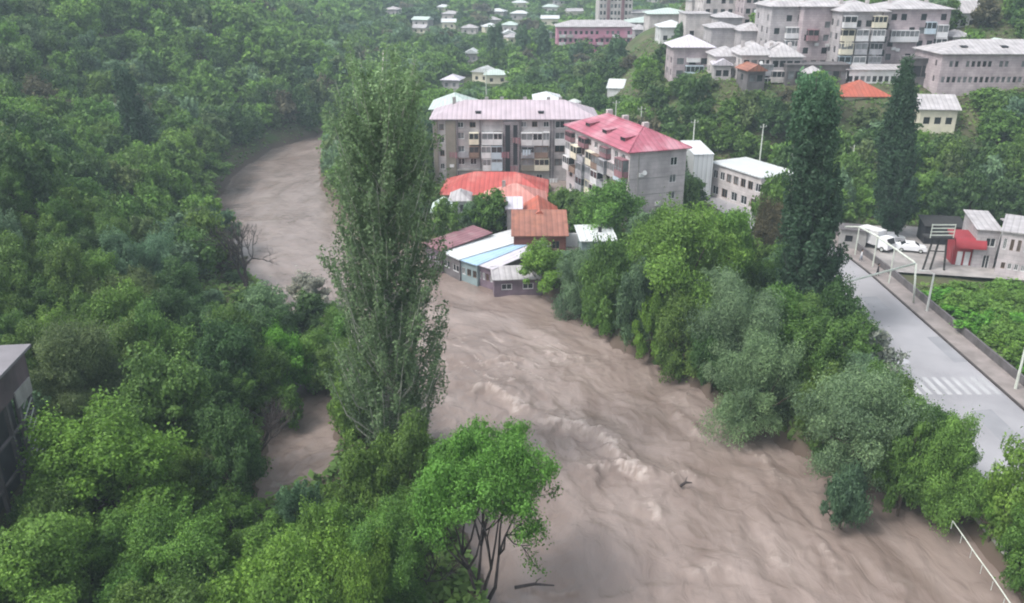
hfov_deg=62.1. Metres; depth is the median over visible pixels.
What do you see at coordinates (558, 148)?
window
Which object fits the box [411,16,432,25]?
house
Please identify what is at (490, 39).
poplar tree
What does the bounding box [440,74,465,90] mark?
house
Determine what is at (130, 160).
broadleaf tree
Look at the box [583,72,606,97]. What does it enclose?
broadleaf tree
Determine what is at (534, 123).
window
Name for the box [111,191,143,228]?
broadleaf tree
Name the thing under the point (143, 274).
broadleaf tree
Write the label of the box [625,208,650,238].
broadleaf tree
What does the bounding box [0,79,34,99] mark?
broadleaf tree
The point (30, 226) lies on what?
broadleaf tree
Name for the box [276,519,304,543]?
broadleaf tree
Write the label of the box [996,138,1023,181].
broadleaf tree
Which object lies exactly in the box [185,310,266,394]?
broadleaf tree
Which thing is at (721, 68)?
shack
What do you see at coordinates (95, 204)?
broadleaf tree
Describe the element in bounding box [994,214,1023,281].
two storey house
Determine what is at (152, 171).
broadleaf tree
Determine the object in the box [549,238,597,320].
broadleaf tree
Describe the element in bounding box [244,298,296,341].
broadleaf tree
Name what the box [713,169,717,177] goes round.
window
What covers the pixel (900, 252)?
overhead pipe
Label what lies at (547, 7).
house
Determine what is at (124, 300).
broadleaf tree
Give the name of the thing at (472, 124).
window
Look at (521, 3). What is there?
house
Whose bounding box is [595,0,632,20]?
tower block
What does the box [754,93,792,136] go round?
broadleaf tree
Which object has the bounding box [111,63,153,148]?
poplar tree
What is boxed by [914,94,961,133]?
house
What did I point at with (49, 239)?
broadleaf tree
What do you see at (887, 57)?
window
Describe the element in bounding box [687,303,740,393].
broadleaf tree
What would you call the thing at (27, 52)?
broadleaf tree
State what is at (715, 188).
window
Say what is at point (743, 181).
window
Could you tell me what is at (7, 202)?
broadleaf tree
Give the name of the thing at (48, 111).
broadleaf tree
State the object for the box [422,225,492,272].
riverside shed
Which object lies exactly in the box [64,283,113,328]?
broadleaf tree
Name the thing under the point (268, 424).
bare tree
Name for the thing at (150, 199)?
broadleaf tree
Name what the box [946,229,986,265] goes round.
red kiosk
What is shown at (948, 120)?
window
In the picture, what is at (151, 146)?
broadleaf tree
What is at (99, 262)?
broadleaf tree
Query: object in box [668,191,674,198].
window
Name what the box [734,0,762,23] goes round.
apartment block
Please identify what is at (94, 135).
broadleaf tree
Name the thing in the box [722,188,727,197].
window
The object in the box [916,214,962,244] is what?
black shed
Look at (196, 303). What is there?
broadleaf tree
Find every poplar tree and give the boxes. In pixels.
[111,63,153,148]
[316,36,453,445]
[485,24,495,65]
[493,22,504,53]
[513,24,533,51]
[535,23,551,56]
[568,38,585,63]
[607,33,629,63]
[673,21,683,38]
[775,66,851,297]
[871,54,923,233]
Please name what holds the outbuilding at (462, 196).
on the ground at (796, 446)
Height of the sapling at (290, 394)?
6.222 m
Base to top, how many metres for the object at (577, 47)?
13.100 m
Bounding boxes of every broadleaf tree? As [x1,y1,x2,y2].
[0,16,23,46]
[0,39,42,82]
[0,50,12,79]
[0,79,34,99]
[0,95,41,115]
[0,96,5,111]
[0,108,38,132]
[0,120,55,205]
[0,121,10,134]
[0,124,13,144]
[0,134,51,213]
[0,160,38,211]
[0,185,20,227]
[0,207,27,251]
[0,226,49,293]
[0,237,39,293]
[0,267,15,301]
[0,291,33,337]
[0,308,24,344]
[0,312,54,372]
[0,499,108,602]
[3,380,213,528]
[3,484,47,526]
[7,130,60,209]
[8,39,49,77]
[9,273,65,322]
[10,475,109,582]
[11,388,57,450]
[12,23,53,53]
[18,95,54,115]
[19,210,82,259]
[20,71,59,99]
[26,310,131,432]
[26,360,34,373]
[29,126,68,150]
[30,373,61,416]
[33,231,90,270]
[35,193,92,238]
[35,300,85,366]
[36,137,59,155]
[36,234,94,314]
[37,130,69,151]
[38,182,85,215]
[50,152,69,185]
[51,127,86,161]
[54,0,99,36]
[55,182,95,227]
[56,111,96,132]
[57,110,89,125]
[58,147,97,174]
[61,169,107,203]
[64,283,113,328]
[66,153,99,185]
[68,224,102,254]
[70,90,107,127]
[80,245,120,293]
[80,506,148,579]
[81,70,114,100]
[82,268,155,302]
[83,192,125,238]
[83,276,164,331]
[84,153,115,175]
[87,125,101,145]
[89,117,120,138]
[92,204,135,244]
[92,560,156,602]
[93,493,234,596]
[94,165,123,198]
[95,95,118,123]
[96,131,132,157]
[98,74,144,102]
[98,212,136,248]
[98,222,140,277]
[99,328,121,382]
[100,190,115,202]
[102,112,130,142]
[102,576,179,602]
[103,139,136,162]
[104,307,158,382]
[105,160,146,199]
[107,338,224,456]
[109,187,157,218]
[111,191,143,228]
[113,91,152,114]
[113,334,167,383]
[114,100,159,127]
[119,293,190,360]
[120,260,159,292]
[124,145,154,193]
[128,214,171,246]
[129,162,173,200]
[129,215,173,260]
[129,314,200,364]
[130,222,176,276]
[141,191,167,215]
[143,142,159,151]
[144,203,173,223]
[146,92,178,117]
[146,276,198,327]
[148,116,165,130]
[149,444,187,509]
[151,568,211,602]
[152,251,203,304]
[153,137,187,157]
[153,218,174,234]
[156,123,195,149]
[158,542,235,593]
[159,114,202,142]
[161,220,194,244]
[164,129,205,171]
[164,239,211,273]
[164,441,209,506]
[167,226,220,276]
[174,290,215,320]
[177,301,225,357]
[181,204,207,228]
[182,202,229,262]
[184,123,230,161]
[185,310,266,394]
[187,194,220,209]
[190,480,270,545]
[191,393,271,500]
[197,103,234,147]
[197,104,243,138]
[197,297,257,361]
[197,365,245,417]
[197,423,279,484]
[199,200,242,239]
[200,513,356,602]
[201,151,233,176]
[207,0,223,8]
[219,367,271,414]
[219,520,297,580]
[222,519,277,562]
[223,328,282,383]
[226,276,291,327]
[230,3,259,25]
[243,340,294,407]
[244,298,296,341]
[252,501,300,537]
[259,314,317,389]
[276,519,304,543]
[281,299,306,338]
[294,492,353,565]
[298,325,329,394]
[308,302,358,339]
[309,338,357,388]
[310,336,356,388]
[313,429,398,525]
[318,496,367,533]
[324,160,346,189]
[324,306,362,346]
[326,334,394,454]
[337,146,371,179]
[343,485,430,602]
[370,61,386,71]
[381,394,441,499]
[392,482,442,547]
[395,394,432,430]
[398,132,433,169]
[401,168,435,192]
[415,119,433,155]
[461,187,507,234]
[513,81,545,99]
[516,235,564,293]
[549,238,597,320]
[569,174,647,242]
[572,231,636,327]
[581,92,609,112]
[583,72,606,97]
[590,272,620,336]
[613,244,665,350]
[620,186,760,324]
[621,109,648,124]
[623,249,655,273]
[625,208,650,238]
[631,290,666,358]
[637,207,666,239]
[653,282,705,382]
[659,129,684,140]
[679,252,791,388]
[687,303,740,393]
[692,267,734,307]
[692,313,815,450]
[705,206,757,302]
[717,278,758,305]
[743,255,783,302]
[744,234,771,279]
[748,280,808,357]
[749,159,791,242]
[752,192,788,246]
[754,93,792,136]
[755,240,786,292]
[758,252,784,276]
[767,143,793,168]
[767,240,788,257]
[783,305,835,355]
[783,351,952,492]
[785,96,796,137]
[785,316,851,387]
[786,289,833,338]
[791,358,850,436]
[802,363,861,379]
[807,69,840,98]
[813,272,874,325]
[824,307,890,364]
[845,347,883,373]
[863,355,895,399]
[864,385,948,516]
[879,388,934,437]
[884,364,919,426]
[893,405,993,541]
[904,399,956,430]
[914,141,931,174]
[914,169,949,197]
[917,131,969,173]
[924,169,962,215]
[929,0,953,21]
[938,134,983,167]
[948,163,998,217]
[950,175,968,200]
[973,108,1023,144]
[980,426,1023,561]
[981,139,1023,179]
[989,177,1023,222]
[994,498,1023,598]
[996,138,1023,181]
[1002,93,1023,134]
[1008,0,1023,29]
[1011,120,1023,146]
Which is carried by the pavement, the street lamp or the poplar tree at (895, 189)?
the street lamp
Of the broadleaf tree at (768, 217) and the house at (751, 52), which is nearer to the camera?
the broadleaf tree at (768, 217)
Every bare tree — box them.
[192,222,278,287]
[242,396,297,451]
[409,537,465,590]
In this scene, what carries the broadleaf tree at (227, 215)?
on the ground at (796, 446)
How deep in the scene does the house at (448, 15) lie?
480.44 m
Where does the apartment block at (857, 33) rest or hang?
on the ground at (796, 446)
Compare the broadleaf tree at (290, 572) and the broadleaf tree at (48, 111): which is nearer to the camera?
the broadleaf tree at (290, 572)
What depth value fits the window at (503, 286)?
118.78 m
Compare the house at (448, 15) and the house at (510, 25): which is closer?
the house at (510, 25)
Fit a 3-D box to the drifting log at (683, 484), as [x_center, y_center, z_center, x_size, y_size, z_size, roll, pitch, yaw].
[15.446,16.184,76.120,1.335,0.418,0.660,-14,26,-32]
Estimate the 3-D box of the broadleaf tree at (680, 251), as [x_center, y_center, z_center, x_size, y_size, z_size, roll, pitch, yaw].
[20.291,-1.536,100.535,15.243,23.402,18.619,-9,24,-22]
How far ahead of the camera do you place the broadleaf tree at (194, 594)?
52.60 m
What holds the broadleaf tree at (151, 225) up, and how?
on the ground at (796, 446)
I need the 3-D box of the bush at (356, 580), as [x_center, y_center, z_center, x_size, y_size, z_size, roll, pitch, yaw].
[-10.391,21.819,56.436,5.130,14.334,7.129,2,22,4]
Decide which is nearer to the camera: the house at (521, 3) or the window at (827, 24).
the window at (827, 24)
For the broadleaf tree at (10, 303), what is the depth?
79.83 m
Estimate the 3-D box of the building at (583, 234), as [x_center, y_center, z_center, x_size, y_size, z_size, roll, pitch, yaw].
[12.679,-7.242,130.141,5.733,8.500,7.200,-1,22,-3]
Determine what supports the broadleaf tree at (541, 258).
on the ground at (796, 446)
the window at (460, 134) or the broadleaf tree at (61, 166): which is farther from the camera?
the window at (460, 134)
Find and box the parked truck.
[861,224,895,251]
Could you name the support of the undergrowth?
on the ground at (796, 446)
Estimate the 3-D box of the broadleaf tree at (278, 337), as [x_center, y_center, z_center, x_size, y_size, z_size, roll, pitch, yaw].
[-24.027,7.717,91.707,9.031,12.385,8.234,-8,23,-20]
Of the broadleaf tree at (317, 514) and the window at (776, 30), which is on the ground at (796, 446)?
the broadleaf tree at (317, 514)
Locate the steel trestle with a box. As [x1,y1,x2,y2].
[922,224,956,270]
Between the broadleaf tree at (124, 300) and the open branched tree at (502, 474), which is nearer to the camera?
the open branched tree at (502, 474)
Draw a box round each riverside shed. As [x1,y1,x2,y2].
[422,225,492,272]
[444,229,513,280]
[460,244,525,286]
[479,244,552,289]
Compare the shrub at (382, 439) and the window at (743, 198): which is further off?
the window at (743, 198)
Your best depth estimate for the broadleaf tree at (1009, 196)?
140.04 m
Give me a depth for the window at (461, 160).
168.00 m
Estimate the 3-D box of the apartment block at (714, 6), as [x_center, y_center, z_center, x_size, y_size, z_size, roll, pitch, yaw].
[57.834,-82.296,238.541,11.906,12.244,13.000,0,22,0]
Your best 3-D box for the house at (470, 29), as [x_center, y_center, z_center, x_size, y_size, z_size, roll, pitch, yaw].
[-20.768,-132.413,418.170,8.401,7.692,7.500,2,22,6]
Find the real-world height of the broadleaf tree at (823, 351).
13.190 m
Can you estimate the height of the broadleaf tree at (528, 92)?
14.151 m
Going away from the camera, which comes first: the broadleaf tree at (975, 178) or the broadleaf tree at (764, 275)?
the broadleaf tree at (764, 275)
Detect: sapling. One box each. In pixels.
[273,383,303,430]
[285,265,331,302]
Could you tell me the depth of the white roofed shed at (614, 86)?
227.78 m
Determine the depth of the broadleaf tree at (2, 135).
105.18 m
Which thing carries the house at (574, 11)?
on the ground at (796, 446)
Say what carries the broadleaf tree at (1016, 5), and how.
on the ground at (796, 446)
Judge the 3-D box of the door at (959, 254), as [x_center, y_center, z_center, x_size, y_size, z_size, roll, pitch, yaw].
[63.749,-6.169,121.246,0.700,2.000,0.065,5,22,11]
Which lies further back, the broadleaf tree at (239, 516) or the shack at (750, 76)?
the shack at (750, 76)
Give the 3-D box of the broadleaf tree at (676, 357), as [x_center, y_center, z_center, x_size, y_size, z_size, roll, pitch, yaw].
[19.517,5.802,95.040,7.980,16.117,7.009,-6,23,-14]
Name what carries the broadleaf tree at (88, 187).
on the ground at (796, 446)
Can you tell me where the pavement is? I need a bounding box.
[833,235,1023,406]
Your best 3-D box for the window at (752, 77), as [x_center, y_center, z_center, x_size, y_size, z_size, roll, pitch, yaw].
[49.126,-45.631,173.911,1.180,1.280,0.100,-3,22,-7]
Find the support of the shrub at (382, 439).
on the ground at (796, 446)
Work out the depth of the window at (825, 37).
185.10 m
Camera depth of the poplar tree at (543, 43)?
314.13 m
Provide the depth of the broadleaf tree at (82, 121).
154.78 m
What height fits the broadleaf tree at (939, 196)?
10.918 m
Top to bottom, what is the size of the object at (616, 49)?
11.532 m
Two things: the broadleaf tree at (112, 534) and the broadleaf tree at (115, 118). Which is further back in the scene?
the broadleaf tree at (115, 118)
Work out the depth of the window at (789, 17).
186.51 m
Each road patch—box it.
[860,296,890,310]
[895,352,910,363]
[927,336,967,362]
[971,409,1021,440]
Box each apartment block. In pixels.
[429,97,597,183]
[554,20,635,53]
[562,109,691,224]
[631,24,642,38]
[694,0,735,13]
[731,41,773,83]
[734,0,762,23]
[753,0,802,50]
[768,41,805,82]
[796,0,844,60]
[826,0,891,63]
[870,0,955,63]
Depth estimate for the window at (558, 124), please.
165.36 m
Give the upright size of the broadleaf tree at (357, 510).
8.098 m
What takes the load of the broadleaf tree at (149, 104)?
on the ground at (796, 446)
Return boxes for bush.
[322,515,396,602]
[819,456,875,530]
[971,469,1012,542]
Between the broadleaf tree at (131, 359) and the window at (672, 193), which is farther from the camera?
the window at (672, 193)
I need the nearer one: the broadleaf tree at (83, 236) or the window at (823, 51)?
the broadleaf tree at (83, 236)
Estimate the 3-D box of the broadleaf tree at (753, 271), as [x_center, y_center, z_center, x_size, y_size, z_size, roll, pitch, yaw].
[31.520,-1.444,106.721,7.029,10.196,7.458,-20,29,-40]
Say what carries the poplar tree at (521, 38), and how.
on the ground at (796, 446)
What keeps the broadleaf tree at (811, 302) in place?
on the ground at (796, 446)
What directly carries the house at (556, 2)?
on the ground at (796, 446)
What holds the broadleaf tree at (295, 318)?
on the ground at (796, 446)
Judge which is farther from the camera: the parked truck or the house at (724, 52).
the house at (724, 52)
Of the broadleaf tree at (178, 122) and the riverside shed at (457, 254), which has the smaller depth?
the riverside shed at (457, 254)
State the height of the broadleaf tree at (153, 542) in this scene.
11.843 m
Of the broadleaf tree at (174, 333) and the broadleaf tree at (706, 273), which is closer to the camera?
the broadleaf tree at (174, 333)
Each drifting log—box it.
[514,578,553,588]
[679,478,691,486]
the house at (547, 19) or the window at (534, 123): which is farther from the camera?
the house at (547, 19)
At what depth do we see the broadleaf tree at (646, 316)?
97.58 m
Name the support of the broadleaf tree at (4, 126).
on the ground at (796, 446)
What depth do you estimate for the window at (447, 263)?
126.89 m
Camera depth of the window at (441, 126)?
165.44 m
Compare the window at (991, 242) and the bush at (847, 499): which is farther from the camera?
the window at (991, 242)
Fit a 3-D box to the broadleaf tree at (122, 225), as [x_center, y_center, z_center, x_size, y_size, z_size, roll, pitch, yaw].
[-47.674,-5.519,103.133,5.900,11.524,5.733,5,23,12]
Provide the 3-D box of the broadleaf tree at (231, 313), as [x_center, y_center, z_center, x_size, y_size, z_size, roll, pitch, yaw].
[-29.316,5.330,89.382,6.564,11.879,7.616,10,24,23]
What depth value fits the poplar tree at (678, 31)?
224.46 m
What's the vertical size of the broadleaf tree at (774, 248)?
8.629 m
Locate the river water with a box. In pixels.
[218,135,1020,602]
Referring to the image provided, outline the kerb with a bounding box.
[832,244,1023,410]
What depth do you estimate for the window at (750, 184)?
148.73 m
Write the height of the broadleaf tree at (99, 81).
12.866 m
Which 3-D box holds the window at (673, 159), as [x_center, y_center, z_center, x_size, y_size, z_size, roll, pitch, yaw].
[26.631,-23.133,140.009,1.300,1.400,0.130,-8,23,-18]
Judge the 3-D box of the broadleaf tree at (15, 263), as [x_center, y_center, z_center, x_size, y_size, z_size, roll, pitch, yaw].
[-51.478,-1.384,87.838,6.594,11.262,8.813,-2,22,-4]
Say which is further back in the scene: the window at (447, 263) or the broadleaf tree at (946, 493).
the window at (447, 263)
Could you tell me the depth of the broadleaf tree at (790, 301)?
89.87 m
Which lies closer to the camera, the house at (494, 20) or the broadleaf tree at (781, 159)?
the broadleaf tree at (781, 159)
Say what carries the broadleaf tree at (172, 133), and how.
on the ground at (796, 446)
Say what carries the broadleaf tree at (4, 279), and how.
on the ground at (796, 446)
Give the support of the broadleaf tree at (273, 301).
on the ground at (796, 446)
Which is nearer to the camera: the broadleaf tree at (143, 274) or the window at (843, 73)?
the broadleaf tree at (143, 274)
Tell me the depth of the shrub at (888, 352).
86.96 m
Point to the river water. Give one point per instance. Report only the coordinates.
(630, 519)
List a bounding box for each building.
[0,344,44,524]
[428,92,478,156]
[532,91,560,99]
[574,224,616,252]
[624,16,643,25]
[642,8,682,31]
[654,20,677,43]
[678,11,712,39]
[680,140,714,197]
[710,157,793,209]
[912,39,1023,95]
[962,209,1000,267]
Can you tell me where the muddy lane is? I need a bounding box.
[550,181,577,251]
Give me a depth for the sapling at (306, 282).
112.88 m
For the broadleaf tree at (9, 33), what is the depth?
182.10 m
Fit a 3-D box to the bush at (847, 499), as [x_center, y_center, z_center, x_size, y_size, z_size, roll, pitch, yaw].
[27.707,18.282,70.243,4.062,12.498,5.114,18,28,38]
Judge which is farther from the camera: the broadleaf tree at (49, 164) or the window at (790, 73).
the window at (790, 73)
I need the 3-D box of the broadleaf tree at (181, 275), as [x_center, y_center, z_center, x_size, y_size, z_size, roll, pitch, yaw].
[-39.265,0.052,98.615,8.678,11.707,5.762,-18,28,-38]
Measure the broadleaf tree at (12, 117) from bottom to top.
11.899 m
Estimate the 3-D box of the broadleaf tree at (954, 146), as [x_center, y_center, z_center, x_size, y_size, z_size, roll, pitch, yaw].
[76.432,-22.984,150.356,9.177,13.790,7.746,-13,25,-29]
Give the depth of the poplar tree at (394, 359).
68.09 m
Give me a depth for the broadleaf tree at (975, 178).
139.60 m
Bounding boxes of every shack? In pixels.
[631,9,650,17]
[685,0,694,10]
[710,58,733,79]
[735,61,767,92]
[764,40,778,49]
[801,65,819,75]
[947,29,966,40]
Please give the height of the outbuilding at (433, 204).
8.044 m
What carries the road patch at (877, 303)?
on the road
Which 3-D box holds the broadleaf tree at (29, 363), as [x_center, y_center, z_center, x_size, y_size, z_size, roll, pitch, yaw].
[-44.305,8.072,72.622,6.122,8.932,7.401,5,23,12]
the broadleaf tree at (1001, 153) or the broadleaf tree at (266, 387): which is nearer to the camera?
the broadleaf tree at (266, 387)
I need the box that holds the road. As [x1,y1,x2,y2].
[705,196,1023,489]
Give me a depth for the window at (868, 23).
178.32 m
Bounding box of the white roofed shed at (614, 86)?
[606,79,625,98]
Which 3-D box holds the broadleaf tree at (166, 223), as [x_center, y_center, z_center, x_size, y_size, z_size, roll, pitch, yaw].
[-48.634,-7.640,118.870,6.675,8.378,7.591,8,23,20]
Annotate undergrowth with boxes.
[5,0,1023,602]
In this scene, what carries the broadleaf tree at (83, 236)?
on the ground at (796, 446)
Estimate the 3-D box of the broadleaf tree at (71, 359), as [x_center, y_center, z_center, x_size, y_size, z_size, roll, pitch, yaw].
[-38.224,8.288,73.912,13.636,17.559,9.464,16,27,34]
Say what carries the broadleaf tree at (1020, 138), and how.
on the ground at (796, 446)
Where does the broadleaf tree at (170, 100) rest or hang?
on the ground at (796, 446)
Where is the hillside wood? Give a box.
[0,0,1023,602]
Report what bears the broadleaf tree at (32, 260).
on the ground at (796, 446)
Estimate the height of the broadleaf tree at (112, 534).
8.118 m
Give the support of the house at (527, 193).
on the ground at (796, 446)
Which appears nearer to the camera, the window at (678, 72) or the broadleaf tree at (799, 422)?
the broadleaf tree at (799, 422)
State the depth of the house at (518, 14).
483.80 m
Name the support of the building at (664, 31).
on the ground at (796, 446)
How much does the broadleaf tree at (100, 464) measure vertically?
16.373 m
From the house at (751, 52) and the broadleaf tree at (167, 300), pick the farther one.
the house at (751, 52)
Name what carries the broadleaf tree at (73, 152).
on the ground at (796, 446)
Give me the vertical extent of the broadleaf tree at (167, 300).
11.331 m
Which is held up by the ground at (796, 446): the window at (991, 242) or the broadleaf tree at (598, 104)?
the broadleaf tree at (598, 104)
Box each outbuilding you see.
[430,196,454,229]
[449,188,472,213]
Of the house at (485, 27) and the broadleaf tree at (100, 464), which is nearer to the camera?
the broadleaf tree at (100, 464)
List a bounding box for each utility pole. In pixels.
[691,119,697,140]
[759,124,766,160]
[1014,351,1023,388]
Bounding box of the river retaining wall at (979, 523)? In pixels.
[971,499,1012,560]
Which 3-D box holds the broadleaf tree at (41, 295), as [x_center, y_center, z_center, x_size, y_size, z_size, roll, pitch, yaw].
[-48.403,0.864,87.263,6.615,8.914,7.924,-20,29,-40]
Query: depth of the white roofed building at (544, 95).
194.46 m
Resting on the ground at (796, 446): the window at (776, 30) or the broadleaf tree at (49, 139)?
the broadleaf tree at (49, 139)
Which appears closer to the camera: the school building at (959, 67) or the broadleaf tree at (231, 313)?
the broadleaf tree at (231, 313)
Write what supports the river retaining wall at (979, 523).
on the ground at (796, 446)
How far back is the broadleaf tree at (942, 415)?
71.99 m
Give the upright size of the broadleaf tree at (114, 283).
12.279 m
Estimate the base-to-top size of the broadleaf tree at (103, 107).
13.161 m
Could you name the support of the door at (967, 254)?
in the red kiosk
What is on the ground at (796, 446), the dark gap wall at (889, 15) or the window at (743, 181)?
the dark gap wall at (889, 15)
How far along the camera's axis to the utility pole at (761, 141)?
158.45 m
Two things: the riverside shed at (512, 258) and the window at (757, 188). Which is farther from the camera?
the window at (757, 188)
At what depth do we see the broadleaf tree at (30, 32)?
190.36 m
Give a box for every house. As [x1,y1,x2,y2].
[386,6,401,14]
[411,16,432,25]
[412,24,429,32]
[436,4,449,10]
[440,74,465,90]
[440,171,548,201]
[441,11,457,18]
[441,19,456,28]
[461,24,477,33]
[465,48,479,61]
[470,65,494,81]
[481,23,494,32]
[483,69,507,83]
[483,180,547,226]
[489,16,501,23]
[491,8,506,15]
[501,21,518,30]
[502,29,515,38]
[503,33,515,43]
[510,10,527,19]
[511,209,568,250]
[512,0,528,7]
[523,195,557,213]
[540,15,559,25]
[542,4,559,10]
[553,0,564,4]
[565,8,583,15]
[664,34,716,80]
[702,22,737,48]
[705,46,734,77]
[710,11,744,25]
[733,22,757,46]
[840,80,890,100]
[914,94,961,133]
[953,0,998,27]
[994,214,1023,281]
[995,218,1004,258]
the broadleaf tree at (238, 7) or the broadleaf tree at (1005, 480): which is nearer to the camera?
the broadleaf tree at (1005, 480)
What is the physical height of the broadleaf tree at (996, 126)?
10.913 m
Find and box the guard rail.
[950,520,1010,602]
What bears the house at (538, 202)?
on the ground at (796, 446)
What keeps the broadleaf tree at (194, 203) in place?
on the ground at (796, 446)
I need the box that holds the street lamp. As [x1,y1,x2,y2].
[919,270,934,310]
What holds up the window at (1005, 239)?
in the two storey house at (1010, 260)
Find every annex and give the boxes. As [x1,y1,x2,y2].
[505,196,522,229]
[845,64,900,83]
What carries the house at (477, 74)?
on the ground at (796, 446)
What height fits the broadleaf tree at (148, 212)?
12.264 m
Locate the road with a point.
(908, 330)
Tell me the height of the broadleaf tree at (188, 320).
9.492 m
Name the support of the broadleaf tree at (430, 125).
on the ground at (796, 446)
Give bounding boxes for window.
[439,124,443,129]
[444,259,449,267]
[453,264,458,272]
[458,122,463,127]
[458,132,463,138]
[459,146,464,151]
[459,158,464,164]
[470,122,475,127]
[470,158,476,164]
[501,284,511,289]
[522,121,526,126]
[523,283,532,288]
[532,121,537,126]
[543,121,548,126]
[552,241,559,248]
[554,159,561,165]
[555,121,564,127]
[555,132,564,138]
[555,145,564,151]
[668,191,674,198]
[669,174,675,182]
[670,157,677,165]
[676,70,682,76]
[677,58,683,63]
[701,58,706,63]
[712,185,717,194]
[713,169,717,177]
[716,70,721,75]
[720,172,724,180]
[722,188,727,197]
[723,70,728,75]
[727,174,731,182]
[731,192,736,201]
[733,176,738,184]
[740,195,746,204]
[741,178,745,187]
[748,181,752,189]
[749,75,754,81]
[755,183,760,192]
[757,75,762,81]
[774,28,779,33]
[786,15,791,20]
[788,71,793,78]
[802,48,807,53]
[821,48,826,53]
[823,35,828,40]
[824,22,829,27]
[833,71,838,78]
[840,71,846,78]
[845,235,852,241]
[866,20,871,26]
[885,54,890,59]
[891,14,896,19]
[901,14,906,19]
[912,66,921,76]
[919,27,924,33]
[921,14,926,19]
[921,66,925,76]
[923,117,929,123]
[934,117,940,123]
[941,14,946,19]
[945,118,951,123]
[981,255,989,267]
[986,238,995,246]
[1002,238,1007,249]
[1009,239,1014,250]
[1016,240,1021,251]
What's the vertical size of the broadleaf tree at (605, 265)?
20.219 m
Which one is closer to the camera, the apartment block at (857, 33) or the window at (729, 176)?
the window at (729, 176)
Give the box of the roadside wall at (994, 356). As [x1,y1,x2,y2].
[836,230,1023,385]
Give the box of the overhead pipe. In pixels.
[844,226,916,302]
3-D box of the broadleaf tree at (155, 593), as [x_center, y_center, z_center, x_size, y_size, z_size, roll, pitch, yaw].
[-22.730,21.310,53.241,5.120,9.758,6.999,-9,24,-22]
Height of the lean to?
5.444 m
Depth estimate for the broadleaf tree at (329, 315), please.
98.31 m
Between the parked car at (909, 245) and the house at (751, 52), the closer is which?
the parked car at (909, 245)
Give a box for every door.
[955,251,962,264]
[963,252,970,265]
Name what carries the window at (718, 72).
in the shack at (721, 68)
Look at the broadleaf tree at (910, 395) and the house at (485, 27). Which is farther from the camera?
the house at (485, 27)
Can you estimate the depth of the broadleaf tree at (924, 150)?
149.92 m
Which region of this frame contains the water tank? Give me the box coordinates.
[569,99,580,103]
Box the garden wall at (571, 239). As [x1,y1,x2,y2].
[566,233,577,246]
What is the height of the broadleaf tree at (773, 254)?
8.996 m
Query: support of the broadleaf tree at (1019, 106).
on the ground at (796, 446)
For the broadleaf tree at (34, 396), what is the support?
on the ground at (796, 446)
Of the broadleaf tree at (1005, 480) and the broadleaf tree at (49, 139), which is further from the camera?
the broadleaf tree at (49, 139)
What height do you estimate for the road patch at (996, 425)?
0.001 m
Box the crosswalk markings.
[914,377,1000,393]
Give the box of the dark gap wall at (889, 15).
[876,12,892,63]
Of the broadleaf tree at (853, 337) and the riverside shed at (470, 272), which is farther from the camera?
the riverside shed at (470, 272)
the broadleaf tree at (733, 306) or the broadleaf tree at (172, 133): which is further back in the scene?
the broadleaf tree at (172, 133)
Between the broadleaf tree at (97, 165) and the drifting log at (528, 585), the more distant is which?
the broadleaf tree at (97, 165)
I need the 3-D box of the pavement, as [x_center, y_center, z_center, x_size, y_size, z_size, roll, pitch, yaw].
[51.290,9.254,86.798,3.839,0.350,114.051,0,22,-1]
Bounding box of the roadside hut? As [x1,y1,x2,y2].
[838,222,868,248]
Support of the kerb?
on the ground at (796, 446)
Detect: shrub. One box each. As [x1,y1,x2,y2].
[272,479,324,527]
[368,426,408,494]
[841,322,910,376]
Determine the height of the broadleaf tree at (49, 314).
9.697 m
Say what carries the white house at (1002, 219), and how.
on the yard ground at (907, 233)
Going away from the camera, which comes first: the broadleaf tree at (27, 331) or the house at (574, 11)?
the broadleaf tree at (27, 331)
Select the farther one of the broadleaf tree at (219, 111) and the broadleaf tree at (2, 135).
the broadleaf tree at (219, 111)
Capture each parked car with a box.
[886,231,905,241]
[895,240,926,253]
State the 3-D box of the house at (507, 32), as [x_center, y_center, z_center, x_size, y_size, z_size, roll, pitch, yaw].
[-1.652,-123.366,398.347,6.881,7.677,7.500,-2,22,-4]
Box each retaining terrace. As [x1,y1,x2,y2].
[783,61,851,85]
[900,55,928,86]
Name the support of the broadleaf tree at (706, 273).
on the ground at (796, 446)
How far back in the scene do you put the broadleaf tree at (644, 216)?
123.47 m
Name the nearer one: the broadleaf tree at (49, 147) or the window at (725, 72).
the broadleaf tree at (49, 147)
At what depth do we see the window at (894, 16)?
179.76 m
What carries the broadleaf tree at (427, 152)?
on the ground at (796, 446)
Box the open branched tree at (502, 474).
[406,414,562,601]
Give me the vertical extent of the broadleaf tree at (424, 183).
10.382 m
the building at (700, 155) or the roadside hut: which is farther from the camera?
the building at (700, 155)
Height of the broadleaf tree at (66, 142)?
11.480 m
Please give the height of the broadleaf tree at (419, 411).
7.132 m
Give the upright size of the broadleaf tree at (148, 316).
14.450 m
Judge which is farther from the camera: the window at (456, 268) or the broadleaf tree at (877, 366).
the window at (456, 268)
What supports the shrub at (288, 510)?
on the ground at (796, 446)
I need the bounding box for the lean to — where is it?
[490,264,561,296]
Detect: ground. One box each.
[0,0,1023,602]
[838,226,1023,279]
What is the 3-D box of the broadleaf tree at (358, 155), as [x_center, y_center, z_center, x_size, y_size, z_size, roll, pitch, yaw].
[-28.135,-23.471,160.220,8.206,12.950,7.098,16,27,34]
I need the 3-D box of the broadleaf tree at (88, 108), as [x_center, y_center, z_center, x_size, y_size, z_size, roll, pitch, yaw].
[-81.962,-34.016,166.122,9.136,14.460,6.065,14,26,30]
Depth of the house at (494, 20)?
451.19 m

